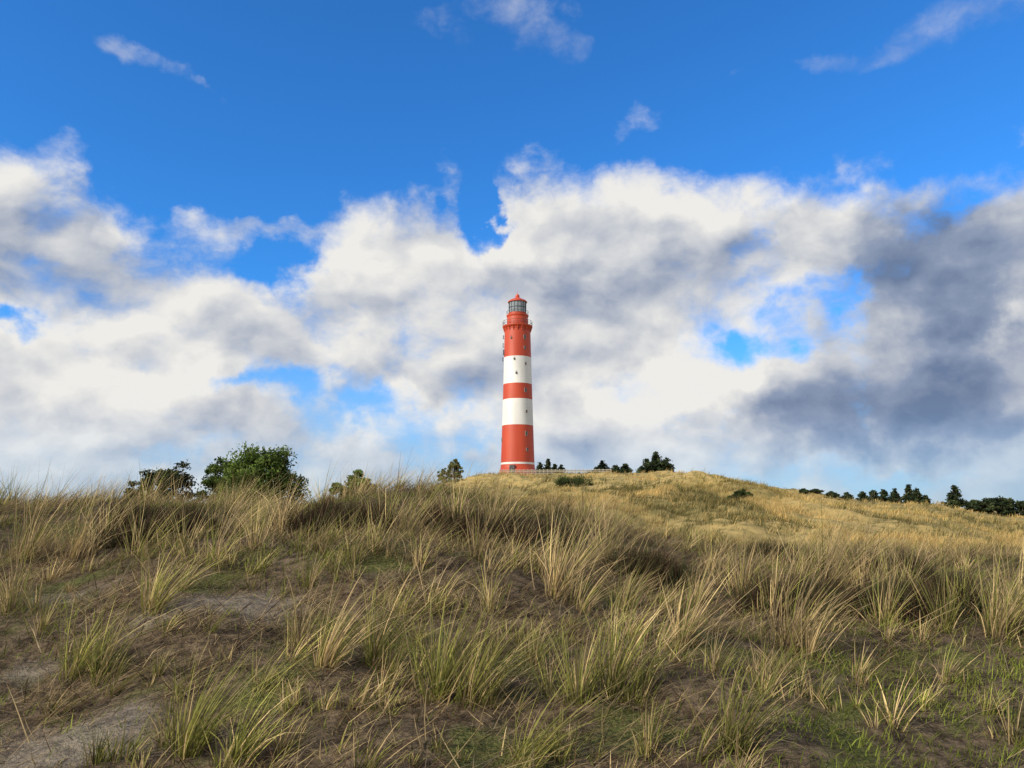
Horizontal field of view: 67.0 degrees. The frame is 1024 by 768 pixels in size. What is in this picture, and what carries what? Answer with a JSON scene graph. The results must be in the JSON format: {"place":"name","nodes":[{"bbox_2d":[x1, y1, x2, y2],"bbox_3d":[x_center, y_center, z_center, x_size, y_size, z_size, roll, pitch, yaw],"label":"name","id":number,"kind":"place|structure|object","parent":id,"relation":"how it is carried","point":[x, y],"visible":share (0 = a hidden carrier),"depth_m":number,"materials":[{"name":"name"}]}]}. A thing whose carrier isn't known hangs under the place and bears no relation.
{"place":"outdoors","nodes":[
{"label":"outdoors","id":0,"kind":"place"},
{"bbox_2d":[0,470,1023,767],"bbox_3d":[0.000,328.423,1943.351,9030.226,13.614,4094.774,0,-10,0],"label":"ground","id":1,"kind":"structure","parent":0,"point":[20,670],"depth_m":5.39,"materials":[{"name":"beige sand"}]},
{"bbox_2d":[122,478,153,501],"bbox_3d":[-22.889,8.442,47.437,2.171,5.464,3.063,-6,-11,30],"label":"pine tree","id":2,"kind":"object","parent":1,"relation":"on","point":[129,483],"visible":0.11,"depth_m":47.15,"materials":[{"name":"green plant"}]},
{"bbox_2d":[130,460,201,502],"bbox_3d":[-19.979,7.405,44.574,3.484,6.239,4.736,-4,-10,22],"label":"pine tree","id":3,"kind":"object","parent":1,"relation":"on","point":[185,483],"visible":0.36,"depth_m":44.30,"materials":[{"name":"green plant"}]},
{"bbox_2d":[194,456,233,500],"bbox_3d":[-17.464,7.292,46.392,3.043,5.873,3.948,0,-10,0],"label":"broadleaf tree","id":4,"kind":"object","parent":1,"relation":"on","point":[210,469],"visible":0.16,"depth_m":45.90,"materials":[{"name":"green plant"}]},
{"bbox_2d":[213,441,310,506],"bbox_3d":[-14.146,6.454,43.565,5.004,6.553,6.507,0,-10,0],"label":"broadleaf tree","id":5,"kind":"object","parent":1,"relation":"on","point":[251,462],"visible":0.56,"depth_m":42.75,"materials":[{"name":"green plant"}]},
{"bbox_2d":[325,482,351,500],"bbox_3d":[-9.701,7.645,43.354,1.703,4.348,2.466,9,-13,-42],"label":"shrub","id":6,"kind":"object","parent":1,"relation":"on","point":[337,487],"visible":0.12,"depth_m":43.51,"materials":[{"name":"green plant"}]},
{"bbox_2d":[344,469,377,496],"bbox_3d":[-8.842,7.646,45.352,2.410,5.380,2.911,4,-10,-22],"label":"broadleaf tree","id":7,"kind":"object","parent":1,"relation":"on","point":[359,472],"visible":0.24,"depth_m":45.14,"materials":[{"name":"green plant"}]},
{"bbox_2d":[437,468,448,486],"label":"broadleaf tree","id":8,"kind":"object","parent":1,"relation":"on","point":[444,472],"visible":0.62,"depth_m":121.13,"materials":[{"name":"green plant"}]},
{"bbox_2d":[447,459,463,481],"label":"tree","id":9,"kind":"object","parent":1,"relation":"on","point":[452,468],"visible":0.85,"depth_m":119.07,"materials":[{"name":"green plant"}]},
{"bbox_2d":[0,442,1022,586],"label":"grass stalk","id":10,"kind":"object","parent":1,"relation":"on","point":[360,493],"depth_m":11.53,"materials":[{"name":"plant"}]},
{"bbox_2d":[500,291,534,474],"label":"lighthouse","id":11,"kind":"object","parent":1,"relation":"on","point":[517,446],"visible":0.97,"depth_m":176.52,"materials":[{"name":"red paint"}]},
{"bbox_2d":[509,465,514,472],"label":"door","id":12,"kind":"structure","parent":11,"relation":"in","point":[512,467],"depth_m":172.24,"materials":[{"name":"metal"}]},
{"bbox_2d":[536,462,544,472],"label":"pine tree","id":13,"kind":"object","parent":1,"relation":"on","point":[539,466],"visible":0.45,"depth_m":190.88,"materials":[{"name":"green plant"}]},
{"bbox_2d":[83,489,1002,631],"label":"grass","id":14,"kind":"structure","parent":1,"relation":"on","point":[327,508],"depth_m":8.59,"materials":[{"name":"green plant"}]},
{"bbox_2d":[544,458,550,472],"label":"pine tree","id":15,"kind":"object","parent":1,"relation":"on","point":[547,465],"visible":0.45,"depth_m":192.89,"materials":[{"name":"green plant"}]},
{"bbox_2d":[499,469,608,474],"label":"wooden fence","id":16,"kind":"object","parent":1,"relation":"on","point":[547,471],"visible":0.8,"depth_m":164.66,"materials":[{"name":"grey wood"}]},
{"bbox_2d":[550,464,558,472],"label":"pine tree","id":17,"kind":"object","parent":1,"relation":"on","point":[554,467],"visible":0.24,"depth_m":188.98,"materials":[{"name":"green plant"}]},
{"bbox_2d":[553,475,593,486],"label":"shrub","id":18,"kind":"object","parent":1,"relation":"on","point":[570,481],"visible":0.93,"depth_m":85.77,"materials":[{"name":"green plant"}]},
{"bbox_2d":[589,465,602,472],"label":"pine tree","id":19,"kind":"object","parent":1,"relation":"on","point":[598,467],"visible":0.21,"depth_m":182.83,"materials":[{"name":"green plant"}]},
{"bbox_2d":[599,460,609,470],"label":"pine tree","id":20,"kind":"object","parent":1,"relation":"on","point":[602,464],"visible":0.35,"depth_m":187.02,"materials":[{"name":"green plant"}]},
{"bbox_2d":[606,465,624,472],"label":"pine tree","id":21,"kind":"object","parent":1,"relation":"on","point":[616,468],"visible":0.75,"depth_m":184.56,"materials":[{"name":"green plant"}]},
{"bbox_2d":[620,463,632,472],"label":"pine tree","id":22,"kind":"object","parent":1,"relation":"on","point":[626,468],"visible":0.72,"depth_m":188.67,"materials":[{"name":"green plant"}]},
{"bbox_2d":[634,458,656,472],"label":"pine tree","id":23,"kind":"object","parent":1,"relation":"on","point":[646,464],"visible":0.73,"depth_m":168.91,"materials":[{"name":"green plant"}]},
{"bbox_2d":[648,451,664,470],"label":"pine tree","id":24,"kind":"object","parent":1,"relation":"on","point":[655,458],"visible":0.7,"depth_m":170.81,"materials":[{"name":"green plant"}]},
{"bbox_2d":[661,457,674,471],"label":"pine tree","id":25,"kind":"object","parent":1,"relation":"on","point":[668,466],"visible":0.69,"depth_m":170.17,"materials":[{"name":"green plant"}]},
{"bbox_2d":[335,467,1023,554],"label":"hill grass","id":26,"kind":"structure","parent":1,"relation":"on","point":[713,501],"depth_m":55.70,"materials":[{"name":"beige plant"}]},
{"bbox_2d":[727,494,739,501],"bbox_3d":[16.492,8.753,57.669,0.958,1.178,0.697,4,-10,-20],"label":"shrub","id":27,"kind":"object","parent":1,"relation":"on","point":[732,495],"visible":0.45,"depth_m":57.59,"materials":[{"name":"green plant"}]},
{"bbox_2d":[731,489,753,499],"bbox_3d":[18.845,9.326,63.111,1.979,1.642,1.097,0,-10,0],"label":"shrub","id":28,"kind":"object","parent":1,"relation":"on","point":[739,493],"visible":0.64,"depth_m":62.92,"materials":[{"name":"green plant"}]},
{"bbox_2d":[798,488,809,493],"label":"pine tree","id":29,"kind":"object","parent":1,"relation":"on","point":[803,490],"visible":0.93,"depth_m":172.88,"materials":[{"name":"green plant"}]},
{"bbox_2d":[809,488,823,493],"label":"pine tree","id":30,"kind":"object","parent":1,"relation":"on","point":[816,491],"visible":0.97,"depth_m":175.47,"materials":[{"name":"green plant"}]},
{"bbox_2d":[824,491,840,497],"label":"pine tree","id":31,"kind":"object","parent":1,"relation":"on","point":[832,493],"visible":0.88,"depth_m":172.57,"materials":[{"name":"green plant"}]},
{"bbox_2d":[838,492,853,499],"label":"pine tree","id":32,"kind":"object","parent":1,"relation":"on","point":[847,495],"visible":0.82,"depth_m":173.55,"materials":[{"name":"green plant"}]},
{"bbox_2d":[855,491,871,500],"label":"pine tree","id":33,"kind":"object","parent":1,"relation":"on","point":[861,495],"visible":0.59,"depth_m":172.84,"materials":[{"name":"green plant"}]},
{"bbox_2d":[868,489,878,501],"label":"pine tree","id":34,"kind":"object","parent":1,"relation":"on","point":[872,492],"visible":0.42,"depth_m":175.91,"materials":[{"name":"green plant"}]},
{"bbox_2d":[876,489,891,502],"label":"pine tree","id":35,"kind":"object","parent":1,"relation":"on","point":[884,493],"visible":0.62,"depth_m":170.02,"materials":[{"name":"green plant"}]},
{"bbox_2d":[887,488,901,503],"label":"pine tree","id":36,"kind":"object","parent":1,"relation":"on","point":[894,496],"visible":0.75,"depth_m":173.79,"materials":[{"name":"green plant"}]},
{"bbox_2d":[902,484,912,504],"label":"pine tree","id":37,"kind":"object","parent":1,"relation":"on","point":[908,491],"visible":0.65,"depth_m":171.97,"materials":[{"name":"green plant"}]},
{"bbox_2d":[907,488,925,503],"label":"pine tree","id":38,"kind":"object","parent":1,"relation":"on","point":[916,496],"visible":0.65,"depth_m":168.03,"materials":[{"name":"green plant"}]},
{"bbox_2d":[923,495,933,504],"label":"pine tree","id":39,"kind":"object","parent":1,"relation":"on","point":[928,500],"visible":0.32,"depth_m":173.50,"materials":[{"name":"green plant"}]},
{"bbox_2d":[942,485,965,508],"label":"pine tree","id":40,"kind":"object","parent":1,"relation":"on","point":[954,495],"visible":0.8,"depth_m":147.82,"materials":[{"name":"green plant"}]},
{"bbox_2d":[964,499,1003,512],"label":"pine tree","id":41,"kind":"object","parent":1,"relation":"on","point":[979,506],"visible":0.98,"depth_m":142.40,"materials":[{"name":"green plant"}]},
{"bbox_2d":[981,495,1014,515],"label":"pine tree","id":42,"kind":"object","parent":1,"relation":"on","point":[1001,500],"visible":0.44,"depth_m":145.68,"materials":[{"name":"green plant"}]},
{"bbox_2d":[999,500,1023,516],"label":"pine tree","id":43,"kind":"object","parent":1,"relation":"on","point":[1011,508],"visible":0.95,"depth_m":144.22,"materials":[{"name":"green plant"}]},
{"bbox_2d":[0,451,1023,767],"bbox_3d":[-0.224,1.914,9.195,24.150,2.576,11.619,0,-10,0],"label":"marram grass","id":44,"kind":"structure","parent":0,"point":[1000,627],"depth_m":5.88,"materials":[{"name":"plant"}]},
{"bbox_2d":[0,0,1023,508],"label":"sky","id":45,"kind":"structure","parent":0,"point":[780,243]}
]}

